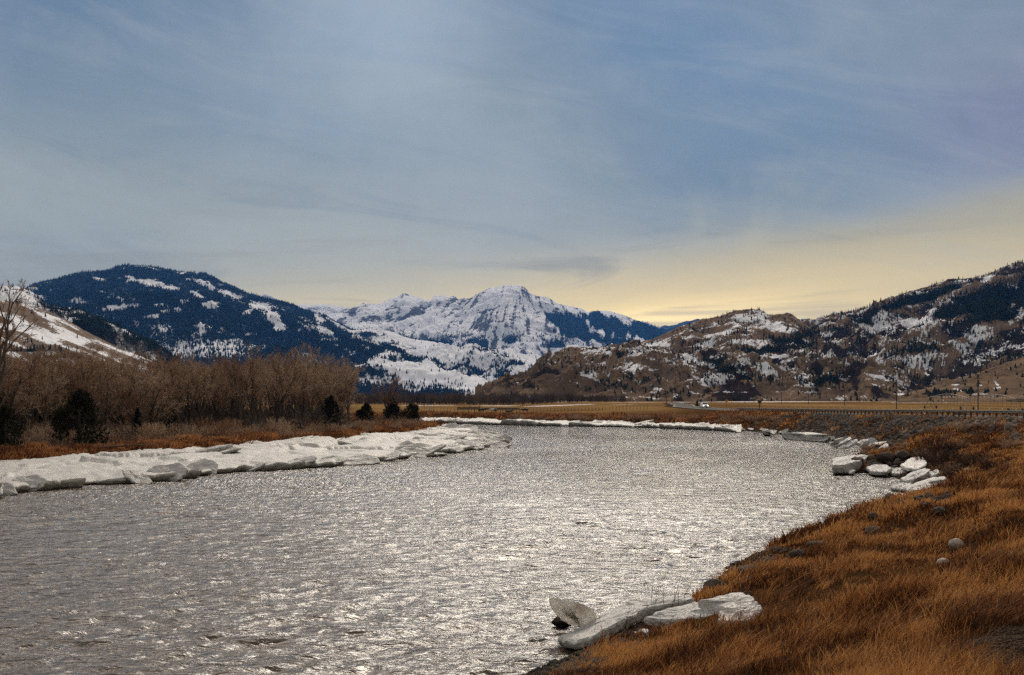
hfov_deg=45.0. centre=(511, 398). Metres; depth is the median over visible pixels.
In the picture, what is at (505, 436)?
ice slab
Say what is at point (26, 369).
cottonwood tree
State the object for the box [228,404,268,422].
willow shrub
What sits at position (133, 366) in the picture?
cottonwood tree
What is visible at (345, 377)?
cottonwood tree
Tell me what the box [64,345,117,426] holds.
cottonwood tree
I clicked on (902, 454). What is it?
rock
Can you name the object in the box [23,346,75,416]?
cottonwood tree
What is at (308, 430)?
willow shrub
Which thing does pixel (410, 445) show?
ice slab
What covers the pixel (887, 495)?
rock
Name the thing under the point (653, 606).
ice slab
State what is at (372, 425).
willow shrub
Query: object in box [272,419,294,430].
willow shrub
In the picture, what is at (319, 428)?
willow shrub
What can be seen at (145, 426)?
willow shrub
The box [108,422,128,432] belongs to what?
willow shrub
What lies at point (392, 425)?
willow shrub
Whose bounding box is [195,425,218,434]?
willow shrub
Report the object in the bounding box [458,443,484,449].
ice slab
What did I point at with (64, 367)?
cottonwood tree
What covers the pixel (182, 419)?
willow shrub
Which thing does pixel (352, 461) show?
ice slab
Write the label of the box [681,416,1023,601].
grass
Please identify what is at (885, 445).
ice slab
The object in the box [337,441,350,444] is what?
ice slab
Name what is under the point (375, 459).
ice slab
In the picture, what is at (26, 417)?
cottonwood tree
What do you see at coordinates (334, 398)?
cottonwood tree
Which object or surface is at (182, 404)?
cottonwood tree
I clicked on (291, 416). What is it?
cottonwood tree
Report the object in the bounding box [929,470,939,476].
ice slab
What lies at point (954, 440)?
willow shrub
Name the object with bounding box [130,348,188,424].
cottonwood tree
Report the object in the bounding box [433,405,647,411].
field fence
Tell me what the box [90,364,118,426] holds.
cottonwood tree
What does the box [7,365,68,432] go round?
cottonwood tree
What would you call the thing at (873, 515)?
rock
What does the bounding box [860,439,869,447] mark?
ice slab
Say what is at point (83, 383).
cottonwood tree
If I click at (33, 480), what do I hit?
ice slab
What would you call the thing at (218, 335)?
conifer forest
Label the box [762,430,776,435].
ice slab
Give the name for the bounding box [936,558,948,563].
rock
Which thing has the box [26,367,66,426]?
cottonwood tree
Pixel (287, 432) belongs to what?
willow shrub
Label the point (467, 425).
ice slab
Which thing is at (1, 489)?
ice slab
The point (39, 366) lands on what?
cottonwood tree
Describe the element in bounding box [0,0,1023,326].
sky
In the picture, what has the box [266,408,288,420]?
willow shrub
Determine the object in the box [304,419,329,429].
willow shrub
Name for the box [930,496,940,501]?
rock
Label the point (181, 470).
ice slab
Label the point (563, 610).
ice slab
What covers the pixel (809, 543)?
rock
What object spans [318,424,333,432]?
willow shrub
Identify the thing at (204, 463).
ice slab
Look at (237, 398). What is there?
cottonwood tree
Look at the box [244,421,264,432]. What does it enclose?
willow shrub
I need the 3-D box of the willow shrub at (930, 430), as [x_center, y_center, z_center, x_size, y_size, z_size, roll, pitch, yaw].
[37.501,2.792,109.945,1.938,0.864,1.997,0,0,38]
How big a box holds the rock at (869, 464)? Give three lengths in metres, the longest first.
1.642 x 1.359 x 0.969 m
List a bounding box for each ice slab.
[0,485,3,495]
[1,481,17,495]
[11,474,45,491]
[122,470,152,483]
[145,462,188,481]
[186,458,217,473]
[195,444,232,452]
[220,447,240,453]
[246,462,265,471]
[288,456,316,462]
[320,457,374,464]
[321,456,340,458]
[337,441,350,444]
[350,454,379,463]
[381,452,400,460]
[391,451,426,457]
[394,447,428,456]
[395,444,426,451]
[426,444,445,453]
[440,435,466,439]
[444,423,456,427]
[444,443,463,452]
[447,424,475,428]
[454,439,470,443]
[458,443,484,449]
[461,442,487,449]
[468,430,489,433]
[475,440,510,447]
[476,432,496,436]
[481,437,499,439]
[501,434,511,439]
[549,597,578,625]
[558,605,648,648]
[563,600,596,625]
[597,594,693,620]
[634,420,653,424]
[643,602,717,627]
[696,422,711,425]
[698,592,758,612]
[718,605,761,626]
[722,425,744,429]
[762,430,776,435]
[782,432,830,442]
[830,437,851,447]
[832,454,867,474]
[843,439,857,448]
[846,469,854,475]
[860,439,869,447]
[866,464,891,474]
[868,438,877,443]
[878,443,888,448]
[890,482,911,491]
[891,468,908,476]
[900,457,926,471]
[900,468,930,482]
[903,476,945,492]
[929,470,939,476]
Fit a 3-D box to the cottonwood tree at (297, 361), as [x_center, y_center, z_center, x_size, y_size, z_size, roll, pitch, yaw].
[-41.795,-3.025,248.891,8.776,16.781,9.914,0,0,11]
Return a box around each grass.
[0,419,443,459]
[349,409,821,425]
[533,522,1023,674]
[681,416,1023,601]
[717,409,1023,441]
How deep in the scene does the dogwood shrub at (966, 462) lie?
81.97 m
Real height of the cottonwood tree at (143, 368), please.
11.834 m
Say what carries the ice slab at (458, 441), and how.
on the ice shelf at (79, 470)
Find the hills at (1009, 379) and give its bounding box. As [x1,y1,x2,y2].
[897,357,1023,402]
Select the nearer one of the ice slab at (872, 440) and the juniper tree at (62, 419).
the juniper tree at (62, 419)
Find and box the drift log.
[102,438,154,447]
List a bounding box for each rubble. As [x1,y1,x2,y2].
[521,425,959,674]
[748,412,1023,475]
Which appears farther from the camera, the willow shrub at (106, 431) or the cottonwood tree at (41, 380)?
the cottonwood tree at (41, 380)
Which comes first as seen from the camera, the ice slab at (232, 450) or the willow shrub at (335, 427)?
the ice slab at (232, 450)
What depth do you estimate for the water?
49.21 m
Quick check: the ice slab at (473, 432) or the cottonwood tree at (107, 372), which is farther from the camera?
the ice slab at (473, 432)
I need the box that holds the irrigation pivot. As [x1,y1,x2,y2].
[924,394,1023,410]
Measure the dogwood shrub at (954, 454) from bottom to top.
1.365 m
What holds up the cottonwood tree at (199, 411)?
on the ground at (648, 408)
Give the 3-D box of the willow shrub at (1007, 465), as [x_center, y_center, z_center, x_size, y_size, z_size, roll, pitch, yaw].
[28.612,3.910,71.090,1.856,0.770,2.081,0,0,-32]
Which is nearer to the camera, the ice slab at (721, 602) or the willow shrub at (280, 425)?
the ice slab at (721, 602)
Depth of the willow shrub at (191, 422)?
171.02 m
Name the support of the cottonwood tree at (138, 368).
on the ground at (648, 408)
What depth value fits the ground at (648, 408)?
324.71 m
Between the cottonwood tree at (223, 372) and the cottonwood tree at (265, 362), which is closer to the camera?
the cottonwood tree at (223, 372)
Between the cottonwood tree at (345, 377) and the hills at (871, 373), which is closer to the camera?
the cottonwood tree at (345, 377)
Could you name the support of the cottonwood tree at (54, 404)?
on the ground at (648, 408)
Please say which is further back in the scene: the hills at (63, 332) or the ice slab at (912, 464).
the hills at (63, 332)
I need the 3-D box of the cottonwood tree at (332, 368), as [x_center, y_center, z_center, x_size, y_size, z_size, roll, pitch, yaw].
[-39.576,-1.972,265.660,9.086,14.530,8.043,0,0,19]
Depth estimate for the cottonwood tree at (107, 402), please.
152.60 m
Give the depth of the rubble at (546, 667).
28.31 m
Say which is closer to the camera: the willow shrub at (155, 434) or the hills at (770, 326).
the willow shrub at (155, 434)
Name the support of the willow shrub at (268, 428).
on the ground at (648, 408)
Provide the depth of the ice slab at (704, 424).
240.09 m
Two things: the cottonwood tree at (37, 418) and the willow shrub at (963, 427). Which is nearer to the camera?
the willow shrub at (963, 427)
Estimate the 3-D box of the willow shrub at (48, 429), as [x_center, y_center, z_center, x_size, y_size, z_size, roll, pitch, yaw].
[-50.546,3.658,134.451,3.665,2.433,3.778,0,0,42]
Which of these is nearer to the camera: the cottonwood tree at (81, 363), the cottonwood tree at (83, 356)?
the cottonwood tree at (81, 363)
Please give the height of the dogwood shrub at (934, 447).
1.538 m
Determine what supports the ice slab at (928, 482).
on the ground at (648, 408)
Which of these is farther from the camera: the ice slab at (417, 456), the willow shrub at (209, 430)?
the willow shrub at (209, 430)
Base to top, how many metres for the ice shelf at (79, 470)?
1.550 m
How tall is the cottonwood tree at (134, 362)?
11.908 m
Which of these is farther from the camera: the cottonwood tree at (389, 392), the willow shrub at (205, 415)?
the cottonwood tree at (389, 392)
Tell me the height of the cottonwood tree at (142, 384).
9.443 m
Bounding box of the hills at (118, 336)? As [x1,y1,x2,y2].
[0,286,184,367]
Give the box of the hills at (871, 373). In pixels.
[475,339,948,402]
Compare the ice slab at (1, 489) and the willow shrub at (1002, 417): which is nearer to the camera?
the ice slab at (1, 489)
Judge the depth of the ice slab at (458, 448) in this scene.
137.03 m
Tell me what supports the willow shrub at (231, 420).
on the ground at (648, 408)
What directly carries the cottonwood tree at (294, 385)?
on the ground at (648, 408)
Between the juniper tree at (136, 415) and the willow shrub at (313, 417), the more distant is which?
the willow shrub at (313, 417)
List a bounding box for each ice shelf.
[0,426,509,491]
[420,417,740,432]
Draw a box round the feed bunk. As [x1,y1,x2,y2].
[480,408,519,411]
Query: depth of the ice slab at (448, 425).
228.46 m
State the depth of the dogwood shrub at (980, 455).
83.96 m
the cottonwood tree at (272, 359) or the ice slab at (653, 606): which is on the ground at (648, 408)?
the cottonwood tree at (272, 359)
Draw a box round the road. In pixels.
[668,401,1022,417]
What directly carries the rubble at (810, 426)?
on the ground at (648, 408)
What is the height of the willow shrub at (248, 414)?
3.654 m
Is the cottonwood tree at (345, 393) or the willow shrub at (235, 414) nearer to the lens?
the willow shrub at (235, 414)
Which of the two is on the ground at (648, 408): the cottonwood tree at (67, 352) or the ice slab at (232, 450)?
the cottonwood tree at (67, 352)
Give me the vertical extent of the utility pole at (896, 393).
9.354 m
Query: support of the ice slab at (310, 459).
on the ice shelf at (79, 470)
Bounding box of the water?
[0,423,905,674]
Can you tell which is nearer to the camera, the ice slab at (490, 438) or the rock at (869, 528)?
the rock at (869, 528)
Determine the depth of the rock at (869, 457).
102.55 m
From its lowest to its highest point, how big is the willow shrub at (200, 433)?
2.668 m
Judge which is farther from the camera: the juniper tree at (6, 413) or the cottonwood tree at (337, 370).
the cottonwood tree at (337, 370)
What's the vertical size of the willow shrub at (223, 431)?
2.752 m
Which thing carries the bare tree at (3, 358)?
on the ground at (648, 408)
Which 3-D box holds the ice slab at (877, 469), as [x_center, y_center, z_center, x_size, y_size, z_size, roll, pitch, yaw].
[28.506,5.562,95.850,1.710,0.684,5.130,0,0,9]
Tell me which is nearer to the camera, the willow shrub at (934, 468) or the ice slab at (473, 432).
the willow shrub at (934, 468)
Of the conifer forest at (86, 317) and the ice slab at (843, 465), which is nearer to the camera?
the ice slab at (843, 465)
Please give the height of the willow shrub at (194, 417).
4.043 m
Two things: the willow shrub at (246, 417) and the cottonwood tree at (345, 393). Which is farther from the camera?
the cottonwood tree at (345, 393)
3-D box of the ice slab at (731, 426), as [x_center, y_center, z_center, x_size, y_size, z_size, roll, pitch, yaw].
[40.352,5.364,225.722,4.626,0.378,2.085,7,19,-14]
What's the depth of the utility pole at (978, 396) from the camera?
305.71 m
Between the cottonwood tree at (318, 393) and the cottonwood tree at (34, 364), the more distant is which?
the cottonwood tree at (318, 393)
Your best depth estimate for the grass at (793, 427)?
188.14 m
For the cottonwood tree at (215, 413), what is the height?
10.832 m
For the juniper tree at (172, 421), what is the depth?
164.74 m
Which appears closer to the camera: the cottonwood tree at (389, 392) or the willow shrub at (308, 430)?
the willow shrub at (308, 430)
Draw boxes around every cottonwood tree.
[0,348,42,421]
[0,361,43,406]
[0,364,30,427]
[1,346,31,425]
[1,349,66,425]
[3,360,50,417]
[6,361,47,422]
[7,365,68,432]
[19,356,67,397]
[22,347,68,413]
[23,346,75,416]
[25,355,60,425]
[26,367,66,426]
[26,369,44,425]
[28,350,68,421]
[28,353,89,409]
[37,368,68,424]
[41,353,105,411]
[45,361,90,404]
[48,345,105,402]
[51,354,115,424]
[57,353,110,431]
[60,344,122,402]
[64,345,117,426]
[70,352,122,401]
[83,365,133,426]
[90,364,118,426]
[92,350,157,428]
[94,371,134,432]
[97,366,179,420]
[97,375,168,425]
[98,348,141,425]
[101,353,158,410]
[103,360,188,424]
[106,368,132,427]
[109,357,154,390]
[112,356,152,412]
[116,368,163,424]
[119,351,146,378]
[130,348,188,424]
[143,372,180,423]
[145,352,201,410]
[148,360,210,423]
[149,357,193,405]
[160,362,219,428]
[164,361,216,427]
[167,352,212,423]
[173,361,217,421]
[177,352,205,417]
[177,365,209,414]
[190,361,248,420]
[195,359,251,425]
[202,360,234,419]
[203,352,223,379]
[207,376,231,420]
[208,358,247,386]
[210,354,257,423]
[219,355,256,421]
[220,359,267,406]
[221,366,268,421]
[229,368,267,417]
[232,353,268,419]
[243,375,279,418]
[245,342,272,410]
[246,361,273,418]
[247,350,295,408]
[252,352,313,425]
[254,348,314,402]
[259,368,277,416]
[264,352,301,420]
[267,371,286,412]
[268,347,321,420]
[268,357,312,410]
[277,351,303,418]
[282,366,324,422]
[284,342,324,409]
[291,345,345,416]
[302,365,345,408]
[304,367,344,412]
[310,354,350,391]
[310,377,324,407]
[311,383,347,409]
[316,354,356,397]
[317,358,349,393]
[317,358,358,415]
[319,357,361,412]
[322,371,353,420]
[327,365,365,421]
[329,365,366,415]
[342,367,367,400]
[370,373,408,418]
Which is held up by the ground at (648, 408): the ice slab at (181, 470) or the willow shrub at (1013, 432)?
the willow shrub at (1013, 432)
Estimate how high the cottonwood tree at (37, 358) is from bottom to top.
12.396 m
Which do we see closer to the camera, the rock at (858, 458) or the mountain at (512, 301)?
the rock at (858, 458)
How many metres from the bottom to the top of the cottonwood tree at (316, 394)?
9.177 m
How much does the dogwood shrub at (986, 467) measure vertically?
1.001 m
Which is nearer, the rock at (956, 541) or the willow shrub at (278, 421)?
the rock at (956, 541)
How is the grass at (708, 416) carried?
on the ground at (648, 408)
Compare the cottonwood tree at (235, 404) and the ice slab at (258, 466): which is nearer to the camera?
the ice slab at (258, 466)
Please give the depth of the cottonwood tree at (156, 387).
158.88 m
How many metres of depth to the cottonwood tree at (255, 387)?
188.83 m
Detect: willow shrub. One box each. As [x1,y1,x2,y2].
[19,419,44,432]
[22,426,53,440]
[28,423,49,433]
[29,424,64,436]
[88,424,116,434]
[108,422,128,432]
[117,423,139,435]
[120,433,135,438]
[131,419,166,435]
[131,421,165,436]
[164,423,208,435]
[166,424,183,433]
[175,414,197,427]
[176,407,210,426]
[177,416,206,426]
[184,416,220,429]
[192,407,220,424]
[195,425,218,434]
[203,418,245,435]
[204,408,236,419]
[207,419,229,428]
[219,407,260,420]
[221,418,249,428]
[225,419,242,428]
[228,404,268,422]
[239,411,274,426]
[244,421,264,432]
[245,415,269,428]
[250,407,280,425]
[251,421,284,432]
[257,407,280,419]
[265,416,290,425]
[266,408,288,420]
[268,423,296,432]
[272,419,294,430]
[277,427,294,435]
[282,403,342,428]
[296,426,314,433]
[303,421,324,432]
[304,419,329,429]
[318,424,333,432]
[320,410,350,421]
[327,422,345,432]
[356,419,374,426]
[361,423,371,431]
[385,421,400,426]
[743,417,760,422]
[853,442,873,452]
[922,426,942,432]
[926,460,949,474]
[937,462,971,475]
[941,437,970,450]
[943,420,965,427]
[953,420,971,431]
[978,455,994,461]
[989,413,1006,420]
[991,459,1019,470]
[995,436,1023,447]
[1002,429,1017,435]
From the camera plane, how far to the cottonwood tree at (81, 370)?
153.52 m
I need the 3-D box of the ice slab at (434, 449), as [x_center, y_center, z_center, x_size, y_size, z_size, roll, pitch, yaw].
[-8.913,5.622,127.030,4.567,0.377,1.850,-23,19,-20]
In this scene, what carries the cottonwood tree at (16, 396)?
on the ground at (648, 408)
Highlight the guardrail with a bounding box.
[737,407,1023,417]
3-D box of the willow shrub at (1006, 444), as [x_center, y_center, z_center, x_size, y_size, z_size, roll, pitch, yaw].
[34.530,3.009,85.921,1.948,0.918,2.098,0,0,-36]
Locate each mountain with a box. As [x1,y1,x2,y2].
[28,265,540,394]
[261,294,803,330]
[331,285,666,355]
[773,262,1023,386]
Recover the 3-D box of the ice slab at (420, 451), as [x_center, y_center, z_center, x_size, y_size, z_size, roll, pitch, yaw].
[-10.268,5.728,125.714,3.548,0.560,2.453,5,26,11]
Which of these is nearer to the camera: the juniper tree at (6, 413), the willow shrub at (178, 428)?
the juniper tree at (6, 413)
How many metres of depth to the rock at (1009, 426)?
98.73 m
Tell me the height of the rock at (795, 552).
0.448 m
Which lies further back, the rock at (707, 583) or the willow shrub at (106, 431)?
the willow shrub at (106, 431)
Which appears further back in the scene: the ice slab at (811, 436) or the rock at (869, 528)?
the ice slab at (811, 436)
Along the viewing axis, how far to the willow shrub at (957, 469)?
81.61 m
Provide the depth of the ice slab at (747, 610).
28.33 m
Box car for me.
[700,402,708,407]
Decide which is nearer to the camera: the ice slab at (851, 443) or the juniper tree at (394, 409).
the ice slab at (851, 443)
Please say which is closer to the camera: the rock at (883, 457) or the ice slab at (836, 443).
the rock at (883, 457)
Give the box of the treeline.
[338,390,625,404]
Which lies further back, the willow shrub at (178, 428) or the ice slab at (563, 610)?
the willow shrub at (178, 428)
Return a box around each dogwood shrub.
[909,445,925,456]
[909,446,941,464]
[922,452,958,467]
[923,440,957,453]
[930,447,967,459]
[936,441,960,452]
[941,462,965,474]
[950,454,978,468]
[963,450,992,461]
[976,460,1000,470]
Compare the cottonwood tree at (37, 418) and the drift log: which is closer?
the drift log
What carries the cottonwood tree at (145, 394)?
on the ground at (648, 408)
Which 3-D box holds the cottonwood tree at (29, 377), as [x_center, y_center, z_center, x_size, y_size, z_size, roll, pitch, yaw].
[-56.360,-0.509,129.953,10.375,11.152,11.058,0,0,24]
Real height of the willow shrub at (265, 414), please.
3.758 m
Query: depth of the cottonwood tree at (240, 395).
200.94 m
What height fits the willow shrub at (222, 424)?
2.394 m
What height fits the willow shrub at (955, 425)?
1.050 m
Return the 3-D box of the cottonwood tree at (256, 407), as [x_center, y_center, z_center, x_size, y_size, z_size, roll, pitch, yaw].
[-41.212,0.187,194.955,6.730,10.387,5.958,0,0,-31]
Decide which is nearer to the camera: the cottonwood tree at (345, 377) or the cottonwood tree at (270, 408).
the cottonwood tree at (270, 408)
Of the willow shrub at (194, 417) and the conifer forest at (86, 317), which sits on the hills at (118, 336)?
the conifer forest at (86, 317)
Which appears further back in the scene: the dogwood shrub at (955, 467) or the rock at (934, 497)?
the dogwood shrub at (955, 467)
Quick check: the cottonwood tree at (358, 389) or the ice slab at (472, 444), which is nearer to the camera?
the ice slab at (472, 444)
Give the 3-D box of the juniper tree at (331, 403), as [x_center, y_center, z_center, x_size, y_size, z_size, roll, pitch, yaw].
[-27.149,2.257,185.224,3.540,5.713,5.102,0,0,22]
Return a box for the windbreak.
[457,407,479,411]
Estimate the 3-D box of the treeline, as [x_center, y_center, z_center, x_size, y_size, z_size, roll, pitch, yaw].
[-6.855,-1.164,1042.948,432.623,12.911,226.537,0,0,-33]
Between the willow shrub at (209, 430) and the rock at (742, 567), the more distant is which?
the willow shrub at (209, 430)
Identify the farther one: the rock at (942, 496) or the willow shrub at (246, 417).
the willow shrub at (246, 417)
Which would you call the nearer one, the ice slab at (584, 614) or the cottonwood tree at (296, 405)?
the ice slab at (584, 614)
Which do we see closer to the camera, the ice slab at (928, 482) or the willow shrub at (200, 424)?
the ice slab at (928, 482)
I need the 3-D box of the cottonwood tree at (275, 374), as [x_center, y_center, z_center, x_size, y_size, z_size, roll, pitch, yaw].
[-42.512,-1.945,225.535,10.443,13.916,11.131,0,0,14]
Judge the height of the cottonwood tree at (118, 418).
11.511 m
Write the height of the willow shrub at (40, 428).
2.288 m
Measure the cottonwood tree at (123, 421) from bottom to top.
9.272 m
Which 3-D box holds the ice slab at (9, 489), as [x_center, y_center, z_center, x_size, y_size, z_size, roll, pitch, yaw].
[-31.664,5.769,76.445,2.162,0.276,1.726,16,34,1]
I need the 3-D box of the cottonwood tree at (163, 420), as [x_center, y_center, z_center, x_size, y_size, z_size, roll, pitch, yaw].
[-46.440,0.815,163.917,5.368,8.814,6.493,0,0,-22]
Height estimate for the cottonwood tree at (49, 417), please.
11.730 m
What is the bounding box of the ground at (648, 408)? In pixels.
[4,396,1023,674]
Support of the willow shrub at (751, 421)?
on the ground at (648, 408)
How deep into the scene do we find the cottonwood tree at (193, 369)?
198.30 m
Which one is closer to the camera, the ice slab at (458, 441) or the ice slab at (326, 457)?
the ice slab at (326, 457)
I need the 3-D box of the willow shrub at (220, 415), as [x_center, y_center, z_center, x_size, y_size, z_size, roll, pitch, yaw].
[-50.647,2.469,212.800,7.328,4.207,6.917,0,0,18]
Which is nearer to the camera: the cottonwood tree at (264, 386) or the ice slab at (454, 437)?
the ice slab at (454, 437)
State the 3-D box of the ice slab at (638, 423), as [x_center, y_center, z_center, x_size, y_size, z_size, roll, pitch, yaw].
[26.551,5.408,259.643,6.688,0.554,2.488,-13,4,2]
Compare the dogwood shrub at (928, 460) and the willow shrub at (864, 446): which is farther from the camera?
the willow shrub at (864, 446)
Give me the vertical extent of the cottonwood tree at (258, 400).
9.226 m
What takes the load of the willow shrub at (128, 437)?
on the ground at (648, 408)
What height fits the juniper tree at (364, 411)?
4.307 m
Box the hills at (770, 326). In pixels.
[643,309,827,354]
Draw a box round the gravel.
[952,619,1023,672]
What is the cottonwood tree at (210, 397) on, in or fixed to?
on the ground at (648, 408)
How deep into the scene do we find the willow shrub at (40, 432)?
130.07 m
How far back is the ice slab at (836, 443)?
148.09 m
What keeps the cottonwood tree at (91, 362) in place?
on the ground at (648, 408)
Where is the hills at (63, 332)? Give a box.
[0,300,153,377]
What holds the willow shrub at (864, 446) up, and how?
on the ground at (648, 408)
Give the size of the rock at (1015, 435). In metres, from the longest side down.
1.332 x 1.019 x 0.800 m
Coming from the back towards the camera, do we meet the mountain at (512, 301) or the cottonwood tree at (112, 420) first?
the mountain at (512, 301)
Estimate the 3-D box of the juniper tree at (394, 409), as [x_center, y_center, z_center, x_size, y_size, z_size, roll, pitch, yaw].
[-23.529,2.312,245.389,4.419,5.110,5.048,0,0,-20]
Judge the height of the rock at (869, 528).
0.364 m
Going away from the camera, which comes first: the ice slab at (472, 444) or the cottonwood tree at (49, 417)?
the ice slab at (472, 444)
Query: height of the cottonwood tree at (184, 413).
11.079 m
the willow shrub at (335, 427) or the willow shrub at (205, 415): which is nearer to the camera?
the willow shrub at (335, 427)
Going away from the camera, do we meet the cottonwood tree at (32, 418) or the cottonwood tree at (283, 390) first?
the cottonwood tree at (32, 418)
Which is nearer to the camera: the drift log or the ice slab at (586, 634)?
the ice slab at (586, 634)
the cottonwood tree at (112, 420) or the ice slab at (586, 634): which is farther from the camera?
the cottonwood tree at (112, 420)
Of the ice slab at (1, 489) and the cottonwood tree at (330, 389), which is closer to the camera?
the ice slab at (1, 489)
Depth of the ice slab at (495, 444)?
150.97 m
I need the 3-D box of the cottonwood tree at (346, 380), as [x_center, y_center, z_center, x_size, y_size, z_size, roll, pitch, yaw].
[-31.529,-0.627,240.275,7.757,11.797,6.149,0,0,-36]
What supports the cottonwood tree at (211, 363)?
on the ground at (648, 408)
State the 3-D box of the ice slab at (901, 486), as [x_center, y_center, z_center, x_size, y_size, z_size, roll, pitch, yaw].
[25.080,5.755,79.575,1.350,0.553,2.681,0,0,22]
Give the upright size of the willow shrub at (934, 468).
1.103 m
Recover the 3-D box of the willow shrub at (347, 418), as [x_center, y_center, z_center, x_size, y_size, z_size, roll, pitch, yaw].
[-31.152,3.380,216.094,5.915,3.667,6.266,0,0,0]
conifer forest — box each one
[1,283,212,377]
[2,309,152,375]
[22,263,535,395]
[335,294,668,355]
[478,339,949,400]
[641,307,830,354]
[776,259,1023,384]
[901,363,1023,401]
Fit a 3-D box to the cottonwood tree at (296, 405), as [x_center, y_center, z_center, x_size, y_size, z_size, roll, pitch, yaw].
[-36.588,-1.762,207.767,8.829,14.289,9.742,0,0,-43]
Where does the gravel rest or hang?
on the ground at (648, 408)
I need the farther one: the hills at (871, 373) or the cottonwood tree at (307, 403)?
the hills at (871, 373)
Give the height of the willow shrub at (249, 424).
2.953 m
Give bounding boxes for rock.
[551,616,571,627]
[703,579,726,590]
[738,564,757,572]
[785,549,804,560]
[806,540,826,548]
[851,457,863,462]
[864,526,879,533]
[865,462,882,471]
[866,454,874,460]
[867,512,880,521]
[876,452,895,462]
[884,493,895,499]
[894,450,910,460]
[912,477,927,483]
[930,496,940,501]
[931,506,948,515]
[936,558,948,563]
[940,494,950,499]
[948,538,963,548]
[1004,422,1015,429]
[1010,433,1022,439]
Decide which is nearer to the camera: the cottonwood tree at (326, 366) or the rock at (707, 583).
the rock at (707, 583)
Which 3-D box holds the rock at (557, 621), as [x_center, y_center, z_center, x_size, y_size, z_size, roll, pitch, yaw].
[1.356,5.865,32.473,0.648,0.421,0.498,5,3,-1]
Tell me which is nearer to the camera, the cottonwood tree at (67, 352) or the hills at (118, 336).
the cottonwood tree at (67, 352)
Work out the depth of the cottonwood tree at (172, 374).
189.68 m
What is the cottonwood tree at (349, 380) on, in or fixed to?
on the ground at (648, 408)
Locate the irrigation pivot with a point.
(960, 408)
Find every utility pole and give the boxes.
[895,380,898,408]
[973,377,982,409]
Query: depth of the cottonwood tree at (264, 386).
217.59 m
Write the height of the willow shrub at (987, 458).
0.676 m
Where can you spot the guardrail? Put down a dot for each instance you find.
(964, 411)
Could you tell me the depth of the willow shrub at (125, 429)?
147.38 m
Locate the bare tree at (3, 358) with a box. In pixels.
[0,278,38,389]
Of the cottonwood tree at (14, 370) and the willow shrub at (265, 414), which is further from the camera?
the willow shrub at (265, 414)
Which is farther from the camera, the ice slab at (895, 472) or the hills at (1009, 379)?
the hills at (1009, 379)
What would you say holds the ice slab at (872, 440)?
in the water
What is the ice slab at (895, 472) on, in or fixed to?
on the rubble at (546, 667)
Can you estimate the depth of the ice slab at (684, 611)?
30.20 m
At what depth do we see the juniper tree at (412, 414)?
233.16 m
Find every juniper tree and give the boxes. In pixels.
[0,403,26,450]
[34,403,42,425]
[49,387,111,443]
[131,408,142,434]
[165,406,177,430]
[319,395,342,428]
[355,403,375,420]
[382,398,404,419]
[401,403,422,421]
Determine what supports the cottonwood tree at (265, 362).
on the ground at (648, 408)
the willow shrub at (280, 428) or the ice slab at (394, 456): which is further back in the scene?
the willow shrub at (280, 428)
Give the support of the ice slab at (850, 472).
on the water
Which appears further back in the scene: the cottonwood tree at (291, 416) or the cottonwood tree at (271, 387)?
the cottonwood tree at (291, 416)
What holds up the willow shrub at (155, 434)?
on the ground at (648, 408)
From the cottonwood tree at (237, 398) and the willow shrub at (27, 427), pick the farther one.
the cottonwood tree at (237, 398)
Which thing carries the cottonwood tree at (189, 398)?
on the ground at (648, 408)
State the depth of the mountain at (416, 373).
6073.92 m
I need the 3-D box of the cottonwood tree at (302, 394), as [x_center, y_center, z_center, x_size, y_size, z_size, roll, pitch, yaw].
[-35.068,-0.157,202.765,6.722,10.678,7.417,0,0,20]
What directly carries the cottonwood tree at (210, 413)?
on the ground at (648, 408)
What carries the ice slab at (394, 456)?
on the ice shelf at (79, 470)

